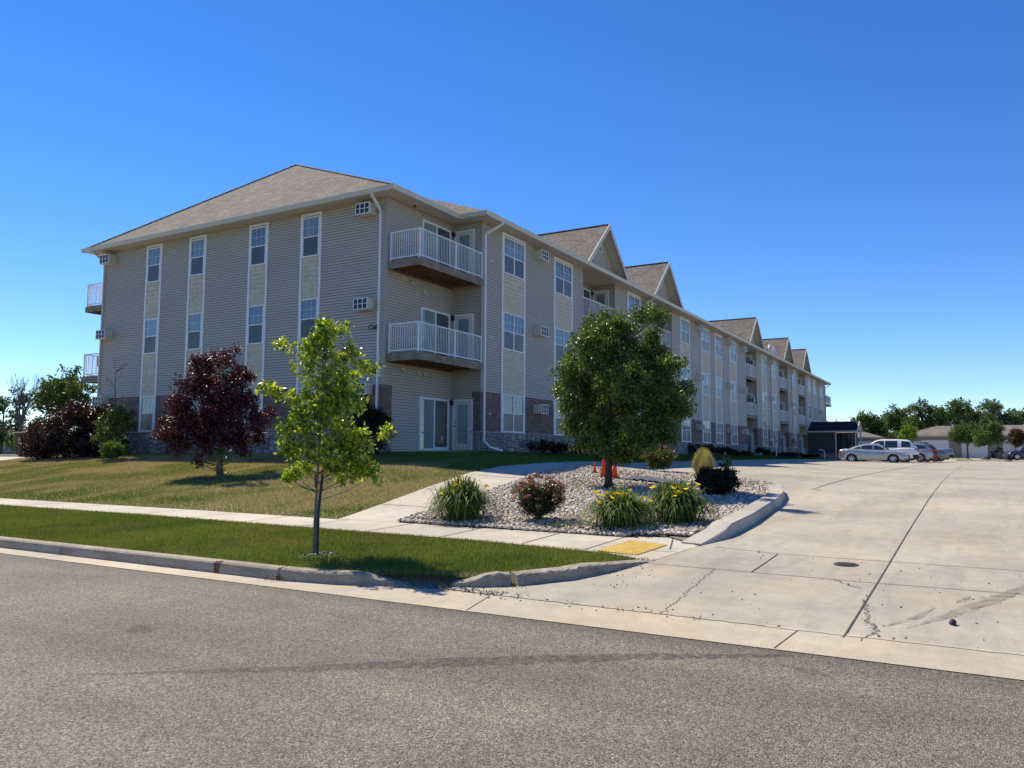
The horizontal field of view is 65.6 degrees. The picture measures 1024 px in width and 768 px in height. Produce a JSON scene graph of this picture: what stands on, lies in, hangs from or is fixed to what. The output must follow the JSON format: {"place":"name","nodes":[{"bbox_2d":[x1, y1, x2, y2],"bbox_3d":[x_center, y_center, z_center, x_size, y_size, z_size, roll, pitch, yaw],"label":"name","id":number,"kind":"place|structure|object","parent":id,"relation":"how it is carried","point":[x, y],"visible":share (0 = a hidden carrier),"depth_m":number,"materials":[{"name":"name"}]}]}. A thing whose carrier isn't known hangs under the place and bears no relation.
{"place":"outdoors","nodes":[
{"label":"outdoors","id":0,"kind":"place"},
{"bbox_2d":[11,432,41,456],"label":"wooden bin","id":1,"kind":"object","parent":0,"point":[16,436],"visible":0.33,"depth_m":43.18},
{"bbox_2d":[0,504,635,576],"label":"verge","id":2,"kind":"structure","parent":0,"point":[362,557],"depth_m":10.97,"materials":[{"name":"plant"}]},
{"bbox_2d":[314,470,323,555],"bbox_3d":[-2.682,1.779,10.964,0.191,1.182,0.077,-4,-7,41],"label":"trunk","id":3,"kind":"object","parent":2,"relation":"on","point":[318,512],"visible":0.91,"depth_m":10.92,"materials":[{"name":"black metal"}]},
{"bbox_2d":[294,551,346,559],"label":"mulch","id":4,"kind":"object","parent":2,"relation":"on","point":[315,554],"visible":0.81,"depth_m":10.94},
{"bbox_2d":[255,313,396,553],"bbox_3d":[-2.631,0.688,11.141,2.058,3.388,0.930,0,-5,1],"label":"young tree","id":5,"kind":"object","parent":2,"relation":"on","point":[345,455],"visible":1,"depth_m":11.08,"materials":[{"name":"green plant"}]},
{"bbox_2d":[344,568,480,589],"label":"bare soil","id":6,"kind":"structure","parent":2,"relation":"on","point":[418,580],"depth_m":9.28,"materials":[{"name":"soil"}]},
{"bbox_2d":[0,498,696,559],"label":"sidewalk","id":7,"kind":"structure","parent":0,"point":[577,541],"depth_m":14.03,"materials":[{"name":"concrete"}]},
{"bbox_2d":[597,540,666,554],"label":"tactile paving","id":8,"kind":"structure","parent":7,"relation":"on","point":[631,547],"depth_m":11.61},
{"bbox_2d":[0,451,766,518],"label":"lawn","id":9,"kind":"structure","parent":0,"point":[231,509],"depth_m":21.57,"materials":[{"name":"plant"}]},
{"bbox_2d":[15,398,129,459],"bbox_3d":[-19.314,2.098,35.141,5.097,3.013,2.724,1,-5,-3],"label":"purple bush","id":10,"kind":"object","parent":9,"relation":"on","point":[44,444],"visible":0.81,"depth_m":34.72,"materials":[{"name":"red plant"}]},
{"bbox_2d":[95,363,131,453],"bbox_3d":[-17.113,0.978,34.196,1.490,4.301,0.656,1,-5,-4],"label":"bare sapling","id":11,"kind":"object","parent":9,"relation":"on","point":[115,392],"visible":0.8,"depth_m":34.26,"materials":[{"name":"green plant"}]},
{"bbox_2d":[89,403,139,447],"bbox_3d":[-16.649,1.848,33.231,1.880,2.088,1.612,-3,-6,30],"label":"leggy shrub","id":12,"kind":"object","parent":9,"relation":"on","point":[122,419],"visible":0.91,"depth_m":33.09,"materials":[{"name":"green plant"}]},
{"bbox_2d":[99,439,131,459],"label":"green shrub","id":13,"kind":"object","parent":9,"relation":"on","point":[116,449],"visible":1,"depth_m":31.55,"materials":[{"name":"green plant"}]},
{"bbox_2d":[150,342,278,475],"bbox_3d":[-9.373,0.733,25.014,3.749,4.397,2.355,0,-5,1],"label":"purple leaf tree","id":14,"kind":"object","parent":9,"relation":"on","point":[211,417],"visible":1,"depth_m":24.64,"materials":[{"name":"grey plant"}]},
{"bbox_2d":[347,400,395,454],"bbox_3d":[-5.097,1.599,28.677,1.834,2.094,1.406,0,-5,6],"label":"shrub","id":15,"kind":"object","parent":9,"relation":"on","point":[374,419],"visible":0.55,"depth_m":28.49,"materials":[{"name":"black plant"}]},
{"bbox_2d":[526,438,572,454],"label":"shrub","id":16,"kind":"object","parent":9,"relation":"on","point":[545,445],"visible":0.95,"depth_m":35.60,"materials":[{"name":"green plant"}]},
{"bbox_2d":[459,450,837,462],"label":"shaded lawn grass","id":17,"kind":"structure","parent":9,"relation":"on","point":[571,456],"depth_m":37.54,"materials":[{"name":"plant"}]},
{"bbox_2d":[687,442,719,453],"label":"shrub","id":18,"kind":"object","parent":9,"relation":"on","point":[712,448],"visible":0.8,"depth_m":55.40,"materials":[{"name":"green plant"}]},
{"bbox_2d":[715,445,735,454],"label":"shrub","id":19,"kind":"object","parent":9,"relation":"on","point":[722,450],"visible":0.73,"depth_m":59.47,"materials":[{"name":"green plant"}]},
{"bbox_2d":[340,462,567,521],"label":"walkway","id":20,"kind":"structure","parent":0,"point":[395,510],"depth_m":19.29,"materials":[{"name":"concrete"}]},
{"bbox_2d":[0,554,1023,767],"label":"road","id":21,"kind":"structure","parent":0,"point":[65,633],"depth_m":5.20,"materials":[{"name":"asphalt"}]},
{"bbox_2d":[92,625,800,674],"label":"road tar marks","id":22,"kind":"object","parent":21,"relation":"on","point":[456,660],"visible":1,"depth_m":5.97,"materials":[{"name":"grey"}]},
{"bbox_2d":[0,454,1023,680],"bbox_3d":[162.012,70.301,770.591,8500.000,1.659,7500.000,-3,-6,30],"label":"ground","id":23,"kind":"structure","parent":0,"point":[8,455],"depth_m":8.90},
{"bbox_2d":[3,432,15,452],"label":"shrub","id":24,"kind":"object","parent":23,"relation":"on","point":[11,439],"visible":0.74,"depth_m":77.59,"materials":[{"name":"green plant"}]},
{"bbox_2d":[0,394,27,453],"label":"background tree","id":25,"kind":"object","parent":23,"relation":"on","point":[3,405],"visible":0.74,"depth_m":88.29,"materials":[{"name":"green plant"}]},
{"bbox_2d":[1,387,41,452],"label":"background tree","id":26,"kind":"object","parent":23,"relation":"on","point":[15,426],"visible":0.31,"depth_m":84.76,"materials":[{"name":"green plant"}]},
{"bbox_2d":[5,374,44,454],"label":"dead tree","id":27,"kind":"object","parent":23,"relation":"on","point":[20,419],"visible":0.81,"depth_m":81.54,"materials":[{"name":"brown plant"}]},
{"bbox_2d":[0,536,70,554],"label":"kerb","id":28,"kind":"structure","parent":23,"relation":"on","point":[41,546],"depth_m":12.37,"materials":[{"name":"concrete"}]},
{"bbox_2d":[27,364,96,441],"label":"background tree","id":29,"kind":"object","parent":23,"relation":"on","point":[60,392],"visible":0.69,"depth_m":61.93,"materials":[{"name":"green plant"}]},
{"bbox_2d":[61,544,286,580],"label":"kerb","id":30,"kind":"structure","parent":23,"relation":"on","point":[239,568],"depth_m":10.65,"materials":[{"name":"concrete"}]},
{"bbox_2d":[280,566,426,587],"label":"kerb","id":31,"kind":"structure","parent":23,"relation":"on","point":[316,575],"depth_m":9.35,"materials":[{"name":"concrete"}]},
{"bbox_2d":[81,164,862,459],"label":"apartment building","id":32,"kind":"structure","parent":23,"relation":"on","point":[465,321],"depth_m":34.65,"materials":[{"name":"plastic"}]},
{"bbox_2d":[139,395,153,431],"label":"window","id":33,"kind":"structure","parent":32,"relation":"in","point":[147,402],"depth_m":36.32,"materials":[{"name":"glass"}]},
{"bbox_2d":[143,318,157,354],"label":"window","id":34,"kind":"structure","parent":32,"relation":"in","point":[150,325],"depth_m":36.65,"materials":[{"name":"glass"}]},
{"bbox_2d":[146,246,160,283],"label":"window","id":35,"kind":"structure","parent":32,"relation":"in","point":[154,254],"depth_m":36.94,"materials":[{"name":"glass"}]},
{"bbox_2d":[186,312,201,350],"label":"window","id":36,"kind":"structure","parent":32,"relation":"in","point":[194,321],"depth_m":35.12,"materials":[{"name":"glass"}]},
{"bbox_2d":[189,238,204,276],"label":"window","id":37,"kind":"structure","parent":32,"relation":"in","point":[197,249],"depth_m":35.41,"materials":[{"name":"glass"}]},
{"bbox_2d":[247,304,263,344],"bbox_3d":[-10.697,-2.471,33.159,0.940,1.640,0.062,-3,-6,30],"label":"window","id":38,"kind":"structure","parent":32,"relation":"in","point":[256,312],"depth_m":33.18,"materials":[{"name":"glass"}]},
{"bbox_2d":[250,226,266,266],"bbox_3d":[-10.679,-5.798,33.455,0.940,1.640,0.062,-3,-6,30],"label":"window","id":39,"kind":"structure","parent":32,"relation":"in","point":[257,241],"depth_m":33.47,"materials":[{"name":"glass"}]},
{"bbox_2d":[299,297,317,339],"bbox_3d":[-8.106,-2.591,31.652,0.940,1.640,0.062,-3,-6,30],"label":"window","id":40,"kind":"structure","parent":32,"relation":"in","point":[308,307],"depth_m":31.70,"materials":[{"name":"glass"}]},
{"bbox_2d":[301,215,319,257],"bbox_3d":[-8.087,-5.918,31.948,0.940,1.640,0.062,-3,-6,30],"label":"window","id":41,"kind":"structure","parent":32,"relation":"in","point":[310,225],"depth_m":31.96,"materials":[{"name":"glass"}]},
{"bbox_2d":[418,396,448,450],"bbox_3d":[-3.136,1.621,32.068,0.060,2.120,2.000,-3,-6,30],"label":"sliding door","id":42,"kind":"structure","parent":32,"relation":"in","point":[433,412],"depth_m":32.03,"materials":[{"name":"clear glass"}]},
{"bbox_2d":[420,307,449,356],"bbox_3d":[-3.116,-1.945,32.386,0.060,2.120,2.000,-3,-6,30],"label":"sliding door","id":43,"kind":"structure","parent":32,"relation":"in","point":[427,315],"depth_m":32.35,"materials":[{"name":"white glass"}]},
{"bbox_2d":[421,219,450,267],"bbox_3d":[-3.096,-5.511,32.703,0.060,2.120,2.000,-3,-6,30],"label":"sliding door","id":44,"kind":"structure","parent":32,"relation":"in","point":[427,225],"depth_m":32.68,"materials":[{"name":"white glass"}]},
{"bbox_2d":[452,399,472,449],"bbox_3d":[-2.058,1.683,32.814,1.000,2.100,0.090,-3,-6,30],"label":"entry door","id":45,"kind":"structure","parent":32,"relation":"in","point":[462,409],"depth_m":32.82,"materials":[{"name":"paint"}]},
{"bbox_2d":[453,313,473,360],"bbox_3d":[-2.038,-1.883,33.131,1.000,2.100,0.090,-3,-6,30],"label":"entry door","id":46,"kind":"structure","parent":32,"relation":"in","point":[462,322],"depth_m":33.14,"materials":[{"name":"paint"}]},
{"bbox_2d":[454,229,474,275],"bbox_3d":[-2.018,-5.449,33.448,1.000,2.100,0.090,-3,-6,30],"label":"entry door","id":47,"kind":"structure","parent":32,"relation":"in","point":[464,237],"depth_m":33.44,"materials":[{"name":"paint"}]},
{"bbox_2d":[503,394,523,432],"bbox_3d":[0.061,1.301,34.701,0.062,1.640,1.850,-3,-6,30],"label":"window","id":48,"kind":"structure","parent":32,"relation":"in","point":[513,405],"depth_m":34.69,"materials":[{"name":"glass"}]},
{"bbox_2d":[503,311,524,353],"bbox_3d":[0.081,-2.245,35.017,0.062,1.640,1.850,-3,-6,30],"label":"window","id":49,"kind":"structure","parent":32,"relation":"in","point":[513,325],"depth_m":35.01,"materials":[{"name":"glass"}]},
{"bbox_2d":[504,236,524,280],"bbox_3d":[0.099,-5.572,35.313,0.062,1.640,1.850,-3,-6,30],"label":"window","id":50,"kind":"structure","parent":32,"relation":"in","point":[514,251],"depth_m":35.31,"materials":[{"name":"glass"}]},
{"bbox_2d":[555,401,571,434],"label":"window","id":51,"kind":"structure","parent":32,"relation":"in","point":[557,419],"depth_m":38.38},
{"bbox_2d":[555,327,571,361],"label":"window","id":52,"kind":"structure","parent":32,"relation":"in","point":[562,336],"depth_m":38.99,"materials":[{"name":"glass"}]},
{"bbox_2d":[555,260,571,298],"bbox_3d":[2.564,-5.184,39.519,0.062,1.640,1.850,-3,-6,30],"label":"window","id":53,"kind":"structure","parent":32,"relation":"in","point":[563,272],"depth_m":39.50,"materials":[{"name":"glass"}]},
{"bbox_2d":[583,288,590,317],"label":"sliding door","id":54,"kind":"structure","parent":32,"relation":"in","point":[586,293],"depth_m":45.22,"materials":[{"name":"white glass"}]},
{"bbox_2d":[593,290,608,319],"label":"entry door","id":55,"kind":"structure","parent":32,"relation":"in","point":[602,296],"depth_m":45.63,"materials":[{"name":"paint"}]},
{"bbox_2d":[628,294,639,324],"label":"window","id":56,"kind":"structure","parent":32,"relation":"in","point":[633,300],"depth_m":47.49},
{"bbox_2d":[681,319,689,344],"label":"window","id":57,"kind":"structure","parent":32,"relation":"in","point":[685,336],"depth_m":55.93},
{"bbox_2d":[682,418,690,441],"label":"window","id":58,"kind":"structure","parent":32,"relation":"in","point":[686,431],"depth_m":55.33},
{"bbox_2d":[702,329,708,352],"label":"window","id":59,"kind":"structure","parent":32,"relation":"in","point":[705,334],"depth_m":60.09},
{"bbox_2d":[702,373,709,395],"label":"window","id":60,"kind":"structure","parent":32,"relation":"in","point":[706,383],"depth_m":59.92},
{"bbox_2d":[703,421,710,442],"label":"window","id":61,"kind":"structure","parent":32,"relation":"in","point":[707,432],"depth_m":59.62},
{"bbox_2d":[715,335,721,357],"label":"window","id":62,"kind":"structure","parent":32,"relation":"in","point":[718,340],"depth_m":63.12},
{"bbox_2d":[716,377,722,398],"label":"window","id":63,"kind":"structure","parent":32,"relation":"in","point":[719,381],"depth_m":62.85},
{"bbox_2d":[717,422,723,443],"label":"window","id":64,"kind":"structure","parent":32,"relation":"in","point":[720,435],"depth_m":62.64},
{"bbox_2d":[730,343,735,362],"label":"window","id":65,"kind":"structure","parent":32,"relation":"in","point":[732,348],"depth_m":67.01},
{"bbox_2d":[731,382,736,401],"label":"window","id":66,"kind":"structure","parent":32,"relation":"in","point":[733,391],"depth_m":66.82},
{"bbox_2d":[747,433,753,452],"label":"entry door","id":67,"kind":"structure","parent":32,"relation":"in","point":[750,437],"depth_m":73.70,"materials":[{"name":"paint"}]},
{"bbox_2d":[452,571,510,592],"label":"kerb","id":68,"kind":"structure","parent":23,"relation":"on","point":[494,579],"depth_m":9.06,"materials":[{"name":"concrete"}]},
{"bbox_2d":[0,548,1023,679],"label":"gutter","id":69,"kind":"object","parent":23,"relation":"on","point":[1002,664],"visible":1,"depth_m":7.18,"materials":[{"name":"concrete"}]},
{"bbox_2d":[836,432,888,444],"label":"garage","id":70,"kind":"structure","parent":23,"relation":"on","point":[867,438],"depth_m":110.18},
{"bbox_2d":[850,410,892,438],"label":"background tree","id":71,"kind":"object","parent":23,"relation":"on","point":[870,423],"visible":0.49,"depth_m":144.47,"materials":[{"name":"green plant"}]},
{"bbox_2d":[883,403,908,437],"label":"background tree","id":72,"kind":"object","parent":23,"relation":"on","point":[892,419],"visible":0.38,"depth_m":147.72,"materials":[{"name":"green plant"}]},
{"bbox_2d":[889,397,941,438],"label":"background tree","id":73,"kind":"object","parent":23,"relation":"on","point":[925,413],"visible":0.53,"depth_m":141.11,"materials":[{"name":"green plant"}]},
{"bbox_2d":[933,397,981,425],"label":"background tree","id":74,"kind":"object","parent":23,"relation":"on","point":[957,411],"visible":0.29,"depth_m":139.12,"materials":[{"name":"green plant"}]},
{"bbox_2d":[896,425,1023,459],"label":"garage","id":75,"kind":"structure","parent":23,"relation":"on","point":[936,436],"depth_m":97.88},
{"bbox_2d":[922,440,948,447],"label":"garage door","id":76,"kind":"structure","parent":75,"relation":"in","point":[936,443],"depth_m":98.91,"materials":[{"name":"white metal"}]},
{"bbox_2d":[961,442,987,457],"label":"garage door","id":77,"kind":"structure","parent":75,"relation":"in","point":[974,452],"depth_m":96.91,"materials":[{"name":"white metal"}]},
{"bbox_2d":[1003,440,1016,457],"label":"garage door","id":78,"kind":"structure","parent":75,"relation":"in","point":[1006,447],"depth_m":95.21,"materials":[{"name":"white metal"}]},
{"bbox_2d":[961,406,988,422],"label":"background tree","id":79,"kind":"object","parent":23,"relation":"on","point":[975,415],"visible":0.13,"depth_m":141.68,"materials":[{"name":"green plant"}]},
{"bbox_2d":[964,398,1023,424],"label":"background tree","id":80,"kind":"object","parent":23,"relation":"on","point":[994,409],"visible":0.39,"depth_m":135.19,"materials":[{"name":"green plant"}]},
{"bbox_2d":[0,0,1023,430],"label":"sky","id":81,"kind":"structure","parent":0,"point":[845,178],"materials":[{"name":"blue"}]},
{"bbox_2d":[397,465,772,544],"bbox_3d":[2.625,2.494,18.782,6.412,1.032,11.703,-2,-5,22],"label":"gravel","id":82,"kind":"structure","parent":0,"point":[746,494],"depth_m":16.64,"materials":[{"name":"gravel"}]},
{"bbox_2d":[415,474,506,521],"bbox_3d":[-0.937,2.125,15.010,1.827,0.844,1.746,1,-5,-10],"label":"daylily","id":83,"kind":"object","parent":82,"relation":"on","point":[462,500],"visible":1,"depth_m":14.73,"materials":[{"name":"green plant"}]},
{"bbox_2d":[510,473,566,519],"bbox_3d":[0.483,2.085,14.547,1.144,0.899,1.025,-3,-6,30],"label":"flowering shrub","id":84,"kind":"object","parent":82,"relation":"on","point":[536,500],"visible":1,"depth_m":14.40,"materials":[{"name":"green plant"}]},
{"bbox_2d":[471,466,765,532],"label":"bed weeds","id":85,"kind":"object","parent":82,"relation":"on","point":[564,526],"visible":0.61,"depth_m":14.08,"materials":[{"name":"green plant"}]},
{"bbox_2d":[545,301,698,489],"bbox_3d":[2.795,0.275,19.972,4.043,4.801,3.396,-3,-6,30],"label":"round crowned tree","id":86,"kind":"object","parent":82,"relation":"on","point":[641,369],"visible":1,"depth_m":19.53,"materials":[{"name":"green plant"}]},
{"bbox_2d":[573,486,677,530],"bbox_3d":[1.902,2.103,13.628,1.743,0.697,1.779,-3,-6,30],"label":"daylily","id":87,"kind":"object","parent":82,"relation":"on","point":[619,509],"visible":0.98,"depth_m":13.32,"materials":[{"name":"green plant"}]},
{"bbox_2d":[623,476,694,484],"bbox_3d":[3.964,2.546,21.044,1.900,0.192,0.999,-3,-6,30],"label":"weed fabric","id":88,"kind":"object","parent":82,"relation":"on","point":[655,479],"visible":0.79,"depth_m":21.16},
{"bbox_2d":[640,444,677,470],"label":"flowering shrub","id":89,"kind":"object","parent":82,"relation":"on","point":[664,459],"visible":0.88,"depth_m":23.88,"materials":[{"name":"green plant"}]},
{"bbox_2d":[640,479,721,524],"bbox_3d":[2.947,2.056,14.048,1.781,0.796,1.661,0,-5,8],"label":"daylily","id":90,"kind":"object","parent":82,"relation":"on","point":[682,501],"visible":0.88,"depth_m":13.73,"materials":[{"name":"green plant"}]},
{"bbox_2d":[691,447,715,474],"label":"ornamental grass","id":91,"kind":"object","parent":82,"relation":"on","point":[703,458],"depth_m":22.46,"materials":[{"name":"plant"}]},
{"bbox_2d":[691,456,742,494],"bbox_3d":[4.839,2.189,18.630,1.080,1.027,1.058,-3,-6,30],"label":"dark leaf shrub","id":92,"kind":"object","parent":82,"relation":"on","point":[720,481],"visible":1,"depth_m":18.43,"materials":[{"name":"plant"}]},
{"bbox_2d":[444,459,1023,652],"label":"driveway","id":93,"kind":"structure","parent":0,"point":[972,529],"depth_m":10.23,"materials":[{"name":"concrete"}]},
{"bbox_2d":[0,460,1020,647],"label":"paving joints","id":94,"kind":"object","parent":93,"relation":"on","point":[852,622],"visible":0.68,"depth_m":10.51,"materials":[{"name":"concrete"}]},
{"bbox_2d":[259,488,860,619],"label":"joint weeds","id":95,"kind":"object","parent":93,"relation":"on","point":[493,594],"visible":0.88,"depth_m":9.03,"materials":[{"name":"green plant"}]},
{"bbox_2d":[510,559,654,585],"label":"kerb","id":96,"kind":"structure","parent":93,"relation":"on","point":[555,574],"depth_m":9.44,"materials":[{"name":"concrete"}]},
{"bbox_2d":[416,555,1020,647],"bbox_3d":[2.574,2.265,9.092,6.874,0.187,4.005,-3,-6,30],"label":"crumbled kerb grit","id":97,"kind":"object","parent":93,"relation":"on","point":[448,587],"visible":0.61,"depth_m":8.78,"materials":[{"name":"gravel"}]},
{"bbox_2d":[681,484,784,547],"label":"island kerb","id":98,"kind":"structure","parent":93,"relation":"on","point":[747,516],"depth_m":13.61,"materials":[{"name":"concrete"}]},
{"bbox_2d":[462,569,1023,655],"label":"concrete cracks","id":99,"kind":"object","parent":93,"relation":"on","point":[873,624],"visible":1,"depth_m":7.43,"materials":[{"name":"concrete"}]},
{"bbox_2d":[838,443,908,462],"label":"parked sedan","id":100,"kind":"object","parent":93,"relation":"on","point":[870,452],"visible":0.98,"depth_m":57.65,"materials":[{"name":"silver metal"}]},
{"bbox_2d":[872,439,919,461],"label":"parked suv","id":101,"kind":"object","parent":93,"relation":"on","point":[910,448],"visible":0.27,"depth_m":60.34,"materials":[{"name":"white paint"}]},
{"bbox_2d":[897,424,919,440],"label":"island tree","id":102,"kind":"object","parent":93,"relation":"on","point":[908,432],"visible":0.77,"depth_m":92.40,"materials":[{"name":"green plant"}]},
{"bbox_2d":[885,443,933,461],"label":"parked hatchback","id":103,"kind":"object","parent":93,"relation":"on","point":[926,451],"visible":0.27,"depth_m":62.41,"materials":[{"name":"grey metal"}]},
{"bbox_2d":[920,444,939,461],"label":"parked hatchback","id":104,"kind":"object","parent":93,"relation":"on","point":[935,453],"visible":0.16,"depth_m":64.75,"materials":[{"name":"red paint"}]},
{"bbox_2d":[913,441,953,460],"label":"parked pickup","id":105,"kind":"object","parent":93,"relation":"on","point":[950,452],"visible":0.09,"depth_m":73.14,"materials":[{"name":"paint"}]},
{"bbox_2d":[886,586,1023,626],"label":"damp stain","id":106,"kind":"object","parent":93,"relation":"on","point":[1011,593],"visible":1,"depth_m":8.04,"materials":[{"name":"grey"}]},
{"bbox_2d":[1002,445,1023,459],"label":"parked suv","id":107,"kind":"object","parent":93,"relation":"on","point":[1017,453],"visible":1,"depth_m":89.85,"materials":[{"name":"blue paint"}]},
{"bbox_2d":[1006,427,1023,448],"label":"island tree","id":108,"kind":"object","parent":93,"relation":"on","point":[1016,437],"visible":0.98,"depth_m":94.02,"materials":[{"name":"brown plant"}]},
{"bbox_2d":[949,458,1011,461],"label":"parking island","id":109,"kind":"structure","parent":0,"point":[998,460],"depth_m":84.67,"materials":[{"name":"concrete"}]},
{"bbox_2d":[947,420,981,458],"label":"island tree","id":110,"kind":"object","parent":109,"relation":"on","point":[957,433],"visible":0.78,"depth_m":91.50,"materials":[{"name":"green plant"}]},
{"bbox_2d":[969,421,1007,459],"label":"island tree","id":111,"kind":"object","parent":109,"relation":"on","point":[989,434],"visible":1,"depth_m":85.79,"materials":[{"name":"green plant"}]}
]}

